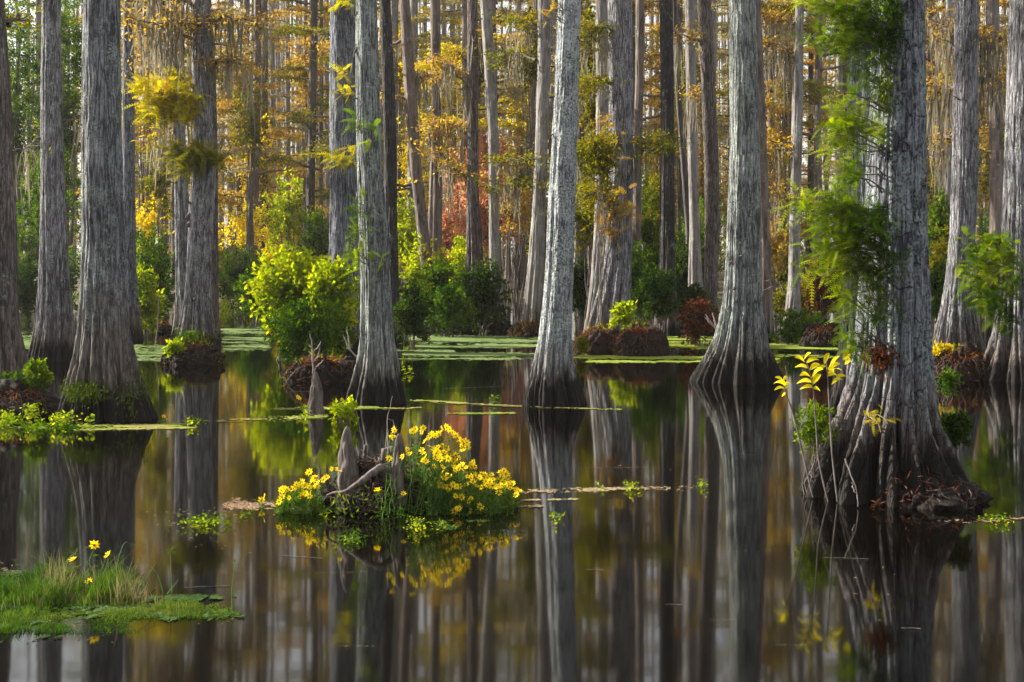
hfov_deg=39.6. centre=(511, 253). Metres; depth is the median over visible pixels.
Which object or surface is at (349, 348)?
dead twig
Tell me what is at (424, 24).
cypress tree
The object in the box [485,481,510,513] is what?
flowering plant
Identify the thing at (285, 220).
tree
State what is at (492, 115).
cypress tree
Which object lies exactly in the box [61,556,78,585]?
flowering plant
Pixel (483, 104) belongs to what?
cypress tree
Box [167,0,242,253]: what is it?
cypress tree
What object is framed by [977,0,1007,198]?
cypress tree
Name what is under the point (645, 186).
tree
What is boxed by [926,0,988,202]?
cypress tree
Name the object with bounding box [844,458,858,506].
dead twig
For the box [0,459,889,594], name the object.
floating debris
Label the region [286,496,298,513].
flowering plant
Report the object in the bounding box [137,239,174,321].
shrub
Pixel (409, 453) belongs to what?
flowering plant
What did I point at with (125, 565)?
sedge plant
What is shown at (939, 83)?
cypress tree
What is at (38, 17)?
cypress tree
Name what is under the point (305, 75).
tree
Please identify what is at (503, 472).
flowering plant
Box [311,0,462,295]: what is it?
cypress tree
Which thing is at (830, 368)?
compound leaf plant
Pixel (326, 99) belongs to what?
cypress tree
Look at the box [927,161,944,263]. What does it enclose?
tree
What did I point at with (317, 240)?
bush
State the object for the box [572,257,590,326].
shrub
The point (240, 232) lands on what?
tree
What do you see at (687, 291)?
shrub
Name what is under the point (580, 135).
cypress tree
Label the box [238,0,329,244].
cypress tree
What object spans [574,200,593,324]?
shrub
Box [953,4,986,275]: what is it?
cypress tree
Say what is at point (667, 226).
cypress tree
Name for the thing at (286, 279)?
shrub
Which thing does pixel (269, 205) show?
tree
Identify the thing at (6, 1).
sky
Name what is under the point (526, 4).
cypress tree
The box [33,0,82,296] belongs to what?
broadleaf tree
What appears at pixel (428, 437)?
flowering plant
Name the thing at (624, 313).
shrub
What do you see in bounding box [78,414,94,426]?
floating plant
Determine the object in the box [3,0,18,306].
cypress tree
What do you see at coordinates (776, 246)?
shrub
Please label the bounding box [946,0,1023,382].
cypress tree
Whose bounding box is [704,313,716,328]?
dead twig
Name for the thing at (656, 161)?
tree
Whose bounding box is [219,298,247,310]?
shrub
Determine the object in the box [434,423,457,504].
flowering plant
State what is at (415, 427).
flowering plant
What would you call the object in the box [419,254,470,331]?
shrub
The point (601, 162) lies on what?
tree
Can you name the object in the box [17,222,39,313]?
shrub
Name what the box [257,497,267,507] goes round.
flowering plant
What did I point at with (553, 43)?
cypress tree
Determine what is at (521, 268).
tree
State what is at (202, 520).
floating plant
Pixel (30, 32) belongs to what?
cypress tree
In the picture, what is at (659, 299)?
shrub
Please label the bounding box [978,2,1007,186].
cypress tree
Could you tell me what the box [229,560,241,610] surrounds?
sedge plant
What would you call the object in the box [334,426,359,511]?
cypress knee
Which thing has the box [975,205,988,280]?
shrub
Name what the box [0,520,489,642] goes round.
duckweed
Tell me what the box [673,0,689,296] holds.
cypress tree
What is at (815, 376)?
compound leaf plant
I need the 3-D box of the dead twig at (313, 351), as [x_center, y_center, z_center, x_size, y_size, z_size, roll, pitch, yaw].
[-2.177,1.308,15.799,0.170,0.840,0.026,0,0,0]
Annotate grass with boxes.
[0,544,234,633]
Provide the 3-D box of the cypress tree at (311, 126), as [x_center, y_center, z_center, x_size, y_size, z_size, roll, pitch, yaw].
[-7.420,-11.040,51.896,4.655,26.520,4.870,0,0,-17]
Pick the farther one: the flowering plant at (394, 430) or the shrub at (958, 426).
the shrub at (958, 426)
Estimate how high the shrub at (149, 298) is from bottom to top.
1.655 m
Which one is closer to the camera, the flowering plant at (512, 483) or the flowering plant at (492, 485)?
the flowering plant at (492, 485)
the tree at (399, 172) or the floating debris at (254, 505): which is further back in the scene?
the tree at (399, 172)
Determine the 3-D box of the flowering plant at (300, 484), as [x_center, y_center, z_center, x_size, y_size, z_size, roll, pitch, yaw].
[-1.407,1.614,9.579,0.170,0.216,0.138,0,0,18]
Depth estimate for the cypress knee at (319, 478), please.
9.44 m
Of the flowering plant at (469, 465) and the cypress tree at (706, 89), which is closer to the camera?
the flowering plant at (469, 465)
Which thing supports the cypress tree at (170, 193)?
on the forest floor
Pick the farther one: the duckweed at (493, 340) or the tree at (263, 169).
the tree at (263, 169)
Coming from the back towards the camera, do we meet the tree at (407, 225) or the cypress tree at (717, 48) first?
the cypress tree at (717, 48)
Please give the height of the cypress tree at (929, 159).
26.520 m
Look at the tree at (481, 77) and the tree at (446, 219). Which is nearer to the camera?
the tree at (481, 77)
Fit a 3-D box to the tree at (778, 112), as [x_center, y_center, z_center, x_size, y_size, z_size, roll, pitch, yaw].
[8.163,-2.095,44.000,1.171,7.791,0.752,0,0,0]
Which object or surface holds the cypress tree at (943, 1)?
on the forest floor
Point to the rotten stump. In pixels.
(383, 452)
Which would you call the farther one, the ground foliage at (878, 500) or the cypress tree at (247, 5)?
the cypress tree at (247, 5)
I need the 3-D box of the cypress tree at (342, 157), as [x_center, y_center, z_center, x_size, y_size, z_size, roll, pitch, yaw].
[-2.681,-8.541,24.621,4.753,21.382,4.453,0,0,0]
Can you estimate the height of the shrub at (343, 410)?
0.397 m
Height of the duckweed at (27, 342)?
0.003 m
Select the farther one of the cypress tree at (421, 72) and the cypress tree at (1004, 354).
the cypress tree at (421, 72)
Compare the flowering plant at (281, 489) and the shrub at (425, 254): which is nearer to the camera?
the flowering plant at (281, 489)
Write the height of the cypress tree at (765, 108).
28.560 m
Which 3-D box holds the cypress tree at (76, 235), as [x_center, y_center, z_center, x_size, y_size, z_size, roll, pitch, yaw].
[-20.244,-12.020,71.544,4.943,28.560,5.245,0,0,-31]
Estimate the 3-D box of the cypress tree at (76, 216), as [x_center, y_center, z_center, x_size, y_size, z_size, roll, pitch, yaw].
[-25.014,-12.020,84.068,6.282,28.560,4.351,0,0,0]
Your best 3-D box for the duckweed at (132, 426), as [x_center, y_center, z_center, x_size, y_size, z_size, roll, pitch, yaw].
[-2.072,1.694,15.160,6.364,0.003,1.854,0,0,-21]
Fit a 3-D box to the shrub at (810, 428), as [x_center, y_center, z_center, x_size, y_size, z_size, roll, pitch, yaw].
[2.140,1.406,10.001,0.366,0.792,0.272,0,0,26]
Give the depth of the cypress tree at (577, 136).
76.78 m
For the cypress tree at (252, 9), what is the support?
on the forest floor
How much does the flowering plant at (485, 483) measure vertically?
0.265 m
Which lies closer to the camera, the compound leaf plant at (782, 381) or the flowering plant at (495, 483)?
the flowering plant at (495, 483)
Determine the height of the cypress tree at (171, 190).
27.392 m
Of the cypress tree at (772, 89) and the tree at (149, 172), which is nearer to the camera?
the tree at (149, 172)
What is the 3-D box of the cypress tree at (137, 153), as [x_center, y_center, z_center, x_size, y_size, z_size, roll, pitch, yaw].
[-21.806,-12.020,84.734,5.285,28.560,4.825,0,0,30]
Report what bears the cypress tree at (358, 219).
on the forest floor
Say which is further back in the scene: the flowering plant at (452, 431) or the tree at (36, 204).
the tree at (36, 204)
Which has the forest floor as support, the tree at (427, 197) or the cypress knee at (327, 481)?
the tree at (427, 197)
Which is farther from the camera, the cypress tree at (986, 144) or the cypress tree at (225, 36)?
the cypress tree at (225, 36)
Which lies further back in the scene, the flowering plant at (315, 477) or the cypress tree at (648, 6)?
the cypress tree at (648, 6)
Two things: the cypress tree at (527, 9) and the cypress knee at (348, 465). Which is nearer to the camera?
the cypress knee at (348, 465)
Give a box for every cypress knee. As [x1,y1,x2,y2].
[307,370,324,413]
[318,469,323,494]
[325,464,328,487]
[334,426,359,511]
[391,433,405,507]
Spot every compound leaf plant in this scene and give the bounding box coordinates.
[775,376,813,497]
[795,352,828,501]
[820,350,850,501]
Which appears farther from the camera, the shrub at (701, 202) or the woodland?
the woodland
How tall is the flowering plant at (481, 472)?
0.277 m
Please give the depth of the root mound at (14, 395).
14.88 m
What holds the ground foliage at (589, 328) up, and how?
in the water
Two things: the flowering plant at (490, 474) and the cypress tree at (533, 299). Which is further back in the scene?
the cypress tree at (533, 299)
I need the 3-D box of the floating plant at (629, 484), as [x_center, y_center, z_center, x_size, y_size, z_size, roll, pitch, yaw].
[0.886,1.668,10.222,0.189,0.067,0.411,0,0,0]
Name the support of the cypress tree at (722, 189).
on the forest floor
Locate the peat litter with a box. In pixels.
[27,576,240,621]
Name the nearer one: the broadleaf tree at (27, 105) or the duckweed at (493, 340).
the duckweed at (493, 340)
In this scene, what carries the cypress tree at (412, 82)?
on the forest floor
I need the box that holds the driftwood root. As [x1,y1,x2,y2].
[326,464,392,495]
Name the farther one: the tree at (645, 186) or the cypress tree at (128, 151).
the tree at (645, 186)
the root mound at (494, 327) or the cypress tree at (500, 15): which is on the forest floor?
the cypress tree at (500, 15)
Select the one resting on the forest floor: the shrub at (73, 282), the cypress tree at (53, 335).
the cypress tree at (53, 335)
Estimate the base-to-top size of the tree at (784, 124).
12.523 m
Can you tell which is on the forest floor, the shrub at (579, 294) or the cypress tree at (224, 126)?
the cypress tree at (224, 126)
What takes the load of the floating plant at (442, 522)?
on the water
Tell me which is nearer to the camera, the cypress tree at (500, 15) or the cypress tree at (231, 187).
the cypress tree at (500, 15)
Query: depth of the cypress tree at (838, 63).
56.00 m
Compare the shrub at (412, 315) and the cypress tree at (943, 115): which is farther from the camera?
the cypress tree at (943, 115)
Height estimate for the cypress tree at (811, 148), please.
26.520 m
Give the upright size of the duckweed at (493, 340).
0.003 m
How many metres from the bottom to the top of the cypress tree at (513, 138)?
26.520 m
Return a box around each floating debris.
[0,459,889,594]
[223,486,1023,522]
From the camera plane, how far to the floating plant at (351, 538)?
8.39 m
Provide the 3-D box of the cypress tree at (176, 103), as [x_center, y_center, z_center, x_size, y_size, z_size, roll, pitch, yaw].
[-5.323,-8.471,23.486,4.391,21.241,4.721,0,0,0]
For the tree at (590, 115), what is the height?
5.940 m
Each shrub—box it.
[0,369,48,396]
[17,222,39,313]
[18,260,37,324]
[20,357,53,390]
[69,244,80,313]
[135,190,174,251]
[136,218,174,333]
[136,262,169,336]
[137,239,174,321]
[162,336,188,365]
[218,241,243,306]
[219,244,264,313]
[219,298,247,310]
[233,258,275,326]
[238,239,330,360]
[261,292,357,366]
[302,254,359,357]
[328,394,359,423]
[392,279,437,348]
[399,230,434,305]
[399,239,456,294]
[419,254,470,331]
[424,280,480,336]
[445,235,488,294]
[456,257,513,334]
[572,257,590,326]
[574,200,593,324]
[575,335,591,355]
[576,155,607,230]
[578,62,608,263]
[607,299,637,331]
[631,240,660,326]
[631,263,685,331]
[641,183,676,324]
[642,170,676,238]
[674,295,719,346]
[675,225,718,304]
[676,189,726,307]
[677,282,717,327]
[761,211,788,316]
[768,306,824,342]
[772,281,821,319]
[789,398,842,493]
[800,251,842,322]
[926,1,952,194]
[929,224,948,290]
[930,254,946,322]
[933,339,953,355]
[936,365,964,404]
[940,409,973,467]
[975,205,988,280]
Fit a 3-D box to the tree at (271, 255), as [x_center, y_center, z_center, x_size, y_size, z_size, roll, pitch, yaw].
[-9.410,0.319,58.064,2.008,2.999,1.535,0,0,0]
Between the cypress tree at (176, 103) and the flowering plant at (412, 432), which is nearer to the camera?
the flowering plant at (412, 432)
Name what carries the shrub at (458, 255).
in the water
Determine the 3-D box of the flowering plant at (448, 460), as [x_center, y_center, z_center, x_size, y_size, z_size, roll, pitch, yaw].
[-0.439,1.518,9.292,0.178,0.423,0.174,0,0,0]
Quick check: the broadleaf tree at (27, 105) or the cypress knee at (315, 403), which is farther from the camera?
the broadleaf tree at (27, 105)
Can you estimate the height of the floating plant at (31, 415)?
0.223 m
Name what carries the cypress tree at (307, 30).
on the forest floor
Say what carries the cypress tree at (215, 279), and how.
on the forest floor
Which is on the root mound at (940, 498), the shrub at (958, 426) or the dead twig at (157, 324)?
the shrub at (958, 426)
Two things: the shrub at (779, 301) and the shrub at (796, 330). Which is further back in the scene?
the shrub at (779, 301)
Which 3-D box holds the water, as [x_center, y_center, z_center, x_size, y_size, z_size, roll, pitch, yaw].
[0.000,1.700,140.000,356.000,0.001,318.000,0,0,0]
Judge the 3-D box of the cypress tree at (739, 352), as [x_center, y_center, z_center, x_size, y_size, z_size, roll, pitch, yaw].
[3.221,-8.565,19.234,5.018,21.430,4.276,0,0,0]
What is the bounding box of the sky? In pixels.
[5,0,1006,256]
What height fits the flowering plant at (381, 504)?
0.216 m
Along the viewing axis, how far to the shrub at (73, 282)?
37.93 m
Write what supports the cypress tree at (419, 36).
on the forest floor
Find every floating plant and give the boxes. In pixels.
[0,409,13,421]
[19,402,43,422]
[42,409,82,430]
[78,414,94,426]
[168,507,238,528]
[185,415,206,425]
[240,508,254,517]
[300,404,311,419]
[333,528,372,547]
[402,365,413,373]
[403,513,427,531]
[429,516,456,530]
[489,394,502,404]
[548,511,565,523]
[622,479,642,493]
[693,478,708,486]
[978,513,1013,525]
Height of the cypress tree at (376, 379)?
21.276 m
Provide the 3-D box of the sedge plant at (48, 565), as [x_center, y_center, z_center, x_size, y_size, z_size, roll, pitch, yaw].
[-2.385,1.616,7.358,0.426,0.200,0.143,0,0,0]
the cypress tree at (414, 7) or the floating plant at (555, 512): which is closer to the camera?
the floating plant at (555, 512)
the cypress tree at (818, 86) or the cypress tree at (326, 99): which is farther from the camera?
the cypress tree at (326, 99)
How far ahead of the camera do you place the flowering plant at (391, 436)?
9.27 m
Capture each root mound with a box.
[0,378,60,418]
[143,319,172,331]
[157,341,227,365]
[282,353,355,382]
[307,468,431,514]
[442,315,511,332]
[507,319,539,336]
[572,324,621,354]
[613,322,669,356]
[799,319,839,346]
[872,475,993,510]
[933,342,989,380]
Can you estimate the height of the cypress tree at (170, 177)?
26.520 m
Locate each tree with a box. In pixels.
[0,0,47,376]
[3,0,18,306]
[5,0,40,275]
[6,15,39,236]
[8,0,41,260]
[11,0,81,195]
[12,0,80,361]
[15,147,80,312]
[18,13,80,287]
[25,1,145,221]
[26,10,80,235]
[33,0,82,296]
[57,0,167,423]
[65,0,138,245]
[68,0,157,218]
[69,3,156,245]
[78,5,145,200]
[80,0,224,290]
[121,0,190,340]
[121,0,259,288]
[121,0,285,347]
[121,4,170,255]
[121,30,186,216]
[122,0,143,338]
[134,1,294,186]
[134,30,154,254]
[135,1,253,220]
[136,1,188,276]
[136,15,249,196]
[136,120,173,255]
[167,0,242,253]
[186,136,229,250]
[189,0,322,264]
[207,0,220,342]
[212,0,277,255]
[216,0,296,243]
[217,16,253,264]
[218,0,280,208]
[218,196,280,261]
[225,79,272,271]
[227,113,290,257]
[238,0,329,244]
[244,175,283,257]
[251,0,329,258]
[257,168,313,294]
[258,229,303,273]
[260,0,267,264]
[260,0,329,259]
[268,1,328,240]
[269,0,422,212]
[270,1,274,242]
[276,0,329,216]
[281,151,327,247]
[284,0,329,258]
[284,17,327,244]
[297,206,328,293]
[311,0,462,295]
[312,0,466,325]
[315,0,359,352]
[315,16,379,209]
[318,0,426,180]
[323,30,383,275]
[324,5,405,218]
[339,0,406,406]
[377,0,461,207]
[378,0,461,276]
[380,0,402,341]
[382,19,404,285]
[394,0,529,290]
[397,2,456,194]
[397,101,431,220]
[397,192,417,290]
[404,0,486,250]
[407,0,417,270]
[410,0,525,316]
[413,0,586,300]
[418,0,462,210]
[420,47,484,282]
[422,155,442,213]
[426,0,551,212]
[428,0,441,323]
[428,0,516,201]
[428,199,462,277]
[442,118,527,268]
[446,4,485,263]
[453,0,550,322]
[458,0,507,245]
[460,23,484,187]
[480,0,508,326]
[480,0,546,283]
[480,1,530,278]
[487,170,532,324]
[497,2,548,191]
[498,0,590,234]
[498,66,533,289]
[499,0,595,215]
[500,169,528,283]
[502,0,644,264]
[502,0,659,287]
[505,3,587,225]
[516,5,551,275]
[523,0,586,407]
[525,194,547,278]
[528,1,588,202]
[531,0,705,336]
[546,3,605,246]
[548,0,727,182]
[578,125,621,329]
[579,0,608,282]
[583,0,607,333]
[588,1,701,236]
[631,0,645,326]
[642,1,677,245]
[642,166,659,247]
[643,14,684,250]
[643,23,685,169]
[643,126,660,200]
[644,8,726,261]
[651,0,729,253]
[652,0,729,228]
[653,0,680,335]
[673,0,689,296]
[673,0,721,331]
[674,0,787,196]
[674,46,702,261]
[674,131,728,271]
[676,0,729,277]
[677,0,684,261]
[680,0,835,288]
[685,0,702,294]
[689,0,785,384]
[698,19,763,225]
[711,0,718,291]
[716,0,778,212]
[716,1,834,286]
[718,0,847,293]
[720,0,807,227]
[725,0,818,338]
[727,0,834,250]
[756,0,774,339]
[764,0,934,247]
[765,65,790,307]
[766,0,805,287]
[768,0,968,507]
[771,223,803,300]
[775,4,834,220]
[776,0,835,228]
[776,2,843,282]
[778,164,834,282]
[803,0,843,183]
[803,40,835,253]
[804,17,843,237]
[806,5,813,279]
[825,0,860,415]
[860,0,870,203]
[925,0,979,184]
[925,0,1007,355]
[926,0,984,270]
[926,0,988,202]
[926,0,988,205]
[926,0,988,223]
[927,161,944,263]
[927,186,949,266]
[928,2,1008,211]
[944,0,1008,137]
[945,0,952,221]
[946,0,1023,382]
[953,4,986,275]
[975,27,1007,239]
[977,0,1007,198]
[978,0,1005,175]
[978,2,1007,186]
[978,9,1008,190]
[979,78,1005,201]
[979,131,1004,222]
[982,0,1002,340]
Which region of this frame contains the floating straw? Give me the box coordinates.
[184,585,230,587]
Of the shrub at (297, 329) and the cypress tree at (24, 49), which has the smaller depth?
the shrub at (297, 329)
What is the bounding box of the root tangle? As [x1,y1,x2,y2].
[315,449,417,506]
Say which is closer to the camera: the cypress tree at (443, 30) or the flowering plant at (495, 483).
the flowering plant at (495, 483)
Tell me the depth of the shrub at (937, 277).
26.93 m
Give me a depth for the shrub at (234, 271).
39.86 m
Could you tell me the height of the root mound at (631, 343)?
0.726 m
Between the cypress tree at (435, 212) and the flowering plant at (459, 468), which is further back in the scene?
the cypress tree at (435, 212)
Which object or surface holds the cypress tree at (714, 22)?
on the forest floor
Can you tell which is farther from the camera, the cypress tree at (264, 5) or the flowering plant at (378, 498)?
the cypress tree at (264, 5)
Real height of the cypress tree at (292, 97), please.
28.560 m
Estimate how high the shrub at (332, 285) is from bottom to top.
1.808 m
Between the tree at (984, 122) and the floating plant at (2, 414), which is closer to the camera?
the floating plant at (2, 414)
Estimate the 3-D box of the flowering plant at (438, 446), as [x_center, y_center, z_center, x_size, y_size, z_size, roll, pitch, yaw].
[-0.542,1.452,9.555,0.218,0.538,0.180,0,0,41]
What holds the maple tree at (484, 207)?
on the forest floor
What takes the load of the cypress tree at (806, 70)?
on the forest floor
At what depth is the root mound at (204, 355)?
21.69 m
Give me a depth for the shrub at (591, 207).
27.96 m
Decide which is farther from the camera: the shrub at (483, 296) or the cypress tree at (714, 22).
the cypress tree at (714, 22)
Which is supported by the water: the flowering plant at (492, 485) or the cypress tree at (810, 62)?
the flowering plant at (492, 485)
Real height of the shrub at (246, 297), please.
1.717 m
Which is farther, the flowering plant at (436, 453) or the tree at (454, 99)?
the tree at (454, 99)
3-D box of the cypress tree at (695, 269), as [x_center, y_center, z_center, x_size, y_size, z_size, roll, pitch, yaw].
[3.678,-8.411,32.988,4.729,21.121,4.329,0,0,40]
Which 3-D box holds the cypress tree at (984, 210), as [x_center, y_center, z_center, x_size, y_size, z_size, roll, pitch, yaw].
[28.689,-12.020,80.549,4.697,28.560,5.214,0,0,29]
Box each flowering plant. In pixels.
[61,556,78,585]
[81,540,99,587]
[98,551,109,579]
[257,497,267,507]
[274,489,291,513]
[278,485,289,495]
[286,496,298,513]
[289,486,303,513]
[293,481,301,489]
[296,490,312,512]
[299,478,307,489]
[301,484,318,514]
[302,468,313,490]
[308,475,317,492]
[311,479,325,512]
[317,476,328,513]
[333,470,342,514]
[374,489,387,517]
[375,487,382,517]
[379,434,398,513]
[382,455,397,516]
[388,426,396,452]
[392,453,403,512]
[395,491,408,517]
[402,452,416,513]
[406,426,417,474]
[406,428,419,512]
[407,451,427,512]
[413,425,428,478]
[413,445,430,514]
[417,448,444,515]
[418,433,432,482]
[420,430,443,504]
[426,426,447,498]
[426,456,450,515]
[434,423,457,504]
[434,454,453,514]
[435,464,463,516]
[443,432,462,503]
[446,437,467,503]
[448,448,468,514]
[450,473,479,515]
[461,439,474,500]
[464,474,484,514]
[467,460,484,488]
[467,478,490,514]
[475,469,487,498]
[475,477,495,513]
[479,471,496,507]
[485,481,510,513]
[485,483,506,515]
[486,467,511,508]
[487,469,506,506]
[501,488,521,514]
[508,480,515,502]
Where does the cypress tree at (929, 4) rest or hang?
on the forest floor
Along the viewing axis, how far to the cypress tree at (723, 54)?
63.72 m
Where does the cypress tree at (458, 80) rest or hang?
on the forest floor
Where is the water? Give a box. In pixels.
[0,304,1023,681]
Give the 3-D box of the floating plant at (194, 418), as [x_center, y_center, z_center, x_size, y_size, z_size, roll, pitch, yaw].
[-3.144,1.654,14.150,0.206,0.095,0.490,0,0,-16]
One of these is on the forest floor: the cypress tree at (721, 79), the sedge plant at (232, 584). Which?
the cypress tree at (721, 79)
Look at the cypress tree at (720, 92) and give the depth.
68.71 m
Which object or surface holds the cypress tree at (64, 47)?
on the forest floor
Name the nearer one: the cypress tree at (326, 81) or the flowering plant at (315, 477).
the flowering plant at (315, 477)
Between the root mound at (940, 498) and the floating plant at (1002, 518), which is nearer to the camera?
the floating plant at (1002, 518)
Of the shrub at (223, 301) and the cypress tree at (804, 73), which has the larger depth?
the cypress tree at (804, 73)
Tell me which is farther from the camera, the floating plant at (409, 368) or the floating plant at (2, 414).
the floating plant at (409, 368)
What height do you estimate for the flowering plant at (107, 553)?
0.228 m
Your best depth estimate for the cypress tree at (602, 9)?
27.13 m
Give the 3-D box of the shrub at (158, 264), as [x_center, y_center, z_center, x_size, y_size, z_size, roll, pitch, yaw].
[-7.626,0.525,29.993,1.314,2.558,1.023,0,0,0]
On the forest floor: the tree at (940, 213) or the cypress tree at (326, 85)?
the cypress tree at (326, 85)
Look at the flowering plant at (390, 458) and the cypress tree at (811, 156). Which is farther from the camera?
the cypress tree at (811, 156)
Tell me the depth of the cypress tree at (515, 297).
31.96 m
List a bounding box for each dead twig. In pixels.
[155,300,158,346]
[308,333,323,372]
[343,327,356,356]
[385,396,392,447]
[387,419,394,462]
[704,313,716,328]
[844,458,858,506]
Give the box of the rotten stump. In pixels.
[355,445,393,479]
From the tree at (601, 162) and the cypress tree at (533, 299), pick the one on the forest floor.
the cypress tree at (533, 299)
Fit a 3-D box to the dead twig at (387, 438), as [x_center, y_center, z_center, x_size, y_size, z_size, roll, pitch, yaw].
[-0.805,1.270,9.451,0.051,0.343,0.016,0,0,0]
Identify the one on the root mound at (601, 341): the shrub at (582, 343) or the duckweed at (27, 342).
the shrub at (582, 343)
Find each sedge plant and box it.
[11,549,91,574]
[105,539,155,588]
[130,554,178,593]
[167,547,174,593]
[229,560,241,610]
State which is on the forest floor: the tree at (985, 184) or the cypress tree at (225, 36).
the cypress tree at (225, 36)
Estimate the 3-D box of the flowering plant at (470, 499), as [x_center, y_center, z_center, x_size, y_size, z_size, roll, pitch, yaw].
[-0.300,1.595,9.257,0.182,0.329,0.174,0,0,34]
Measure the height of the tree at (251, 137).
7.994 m
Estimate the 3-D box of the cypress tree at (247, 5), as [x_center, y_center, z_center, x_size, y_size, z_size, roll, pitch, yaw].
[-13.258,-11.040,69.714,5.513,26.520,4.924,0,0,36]
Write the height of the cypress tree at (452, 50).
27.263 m
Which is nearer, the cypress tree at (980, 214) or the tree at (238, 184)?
the tree at (238, 184)
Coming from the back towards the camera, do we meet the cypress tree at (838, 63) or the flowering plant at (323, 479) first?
the cypress tree at (838, 63)
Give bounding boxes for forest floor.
[33,257,984,312]
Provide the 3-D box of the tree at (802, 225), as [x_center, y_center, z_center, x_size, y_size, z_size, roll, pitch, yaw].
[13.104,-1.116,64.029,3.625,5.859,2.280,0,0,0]
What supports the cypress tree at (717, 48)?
on the forest floor
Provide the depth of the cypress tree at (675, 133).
66.30 m
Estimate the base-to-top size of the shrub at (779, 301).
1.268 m
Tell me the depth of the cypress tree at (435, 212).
33.86 m
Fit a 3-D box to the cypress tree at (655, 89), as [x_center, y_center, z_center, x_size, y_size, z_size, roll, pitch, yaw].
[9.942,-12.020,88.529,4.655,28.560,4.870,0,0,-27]
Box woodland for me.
[7,0,1007,273]
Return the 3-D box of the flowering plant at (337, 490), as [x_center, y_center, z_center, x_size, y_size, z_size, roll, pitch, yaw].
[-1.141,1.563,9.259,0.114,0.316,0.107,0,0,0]
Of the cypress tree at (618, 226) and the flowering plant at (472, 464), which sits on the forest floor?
the cypress tree at (618, 226)
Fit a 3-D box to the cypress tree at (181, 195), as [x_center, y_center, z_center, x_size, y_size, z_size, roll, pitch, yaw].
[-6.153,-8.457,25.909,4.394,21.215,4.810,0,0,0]
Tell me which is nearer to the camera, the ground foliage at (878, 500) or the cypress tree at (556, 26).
the ground foliage at (878, 500)
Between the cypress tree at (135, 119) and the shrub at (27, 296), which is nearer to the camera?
the shrub at (27, 296)
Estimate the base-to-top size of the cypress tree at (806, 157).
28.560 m
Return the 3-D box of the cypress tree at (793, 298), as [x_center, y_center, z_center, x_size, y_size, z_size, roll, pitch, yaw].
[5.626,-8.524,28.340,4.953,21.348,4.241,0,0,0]
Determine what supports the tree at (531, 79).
on the forest floor
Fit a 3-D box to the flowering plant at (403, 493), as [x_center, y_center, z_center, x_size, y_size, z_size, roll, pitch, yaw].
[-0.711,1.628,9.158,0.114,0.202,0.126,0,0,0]
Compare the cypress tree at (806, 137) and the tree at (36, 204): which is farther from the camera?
the cypress tree at (806, 137)
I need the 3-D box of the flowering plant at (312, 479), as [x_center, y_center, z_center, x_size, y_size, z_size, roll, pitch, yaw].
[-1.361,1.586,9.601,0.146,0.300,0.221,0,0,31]
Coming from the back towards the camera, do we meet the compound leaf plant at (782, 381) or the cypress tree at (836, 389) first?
the cypress tree at (836, 389)
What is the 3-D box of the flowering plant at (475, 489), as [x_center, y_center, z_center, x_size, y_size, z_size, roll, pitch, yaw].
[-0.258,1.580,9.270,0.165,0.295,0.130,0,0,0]
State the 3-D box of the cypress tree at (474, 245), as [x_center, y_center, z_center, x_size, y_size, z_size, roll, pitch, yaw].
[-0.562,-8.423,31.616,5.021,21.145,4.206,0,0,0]
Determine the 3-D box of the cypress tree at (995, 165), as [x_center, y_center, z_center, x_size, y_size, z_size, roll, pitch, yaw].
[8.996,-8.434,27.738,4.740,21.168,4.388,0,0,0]
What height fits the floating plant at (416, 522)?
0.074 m
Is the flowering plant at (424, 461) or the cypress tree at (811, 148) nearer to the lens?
the flowering plant at (424, 461)
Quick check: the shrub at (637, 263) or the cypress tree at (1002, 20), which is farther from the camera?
the cypress tree at (1002, 20)
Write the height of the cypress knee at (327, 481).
0.395 m
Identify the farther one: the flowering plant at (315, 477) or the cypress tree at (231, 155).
the cypress tree at (231, 155)
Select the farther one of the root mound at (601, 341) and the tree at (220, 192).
the tree at (220, 192)
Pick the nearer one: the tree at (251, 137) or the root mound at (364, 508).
the root mound at (364, 508)
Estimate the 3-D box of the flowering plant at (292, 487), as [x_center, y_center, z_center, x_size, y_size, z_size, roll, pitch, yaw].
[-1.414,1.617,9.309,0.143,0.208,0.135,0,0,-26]
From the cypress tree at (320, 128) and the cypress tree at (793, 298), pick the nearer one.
the cypress tree at (793, 298)
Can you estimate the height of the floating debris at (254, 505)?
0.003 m
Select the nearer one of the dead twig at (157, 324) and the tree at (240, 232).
the dead twig at (157, 324)
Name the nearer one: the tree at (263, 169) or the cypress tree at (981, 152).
the cypress tree at (981, 152)
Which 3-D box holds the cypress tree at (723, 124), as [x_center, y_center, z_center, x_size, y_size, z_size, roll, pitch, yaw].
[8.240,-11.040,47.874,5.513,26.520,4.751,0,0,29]
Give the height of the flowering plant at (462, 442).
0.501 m
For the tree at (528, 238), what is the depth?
44.89 m
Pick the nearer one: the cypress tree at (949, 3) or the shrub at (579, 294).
the shrub at (579, 294)
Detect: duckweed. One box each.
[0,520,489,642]
[2,400,619,430]
[22,327,270,361]
[397,334,537,360]
[573,335,837,362]
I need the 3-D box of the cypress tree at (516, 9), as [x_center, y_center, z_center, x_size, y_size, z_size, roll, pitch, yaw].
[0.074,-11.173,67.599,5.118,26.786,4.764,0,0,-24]
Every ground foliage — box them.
[0,398,80,430]
[164,319,984,380]
[191,325,979,507]
[271,443,520,512]
[319,484,412,518]
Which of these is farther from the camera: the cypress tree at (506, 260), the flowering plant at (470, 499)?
the cypress tree at (506, 260)
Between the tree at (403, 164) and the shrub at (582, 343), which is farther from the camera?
the tree at (403, 164)

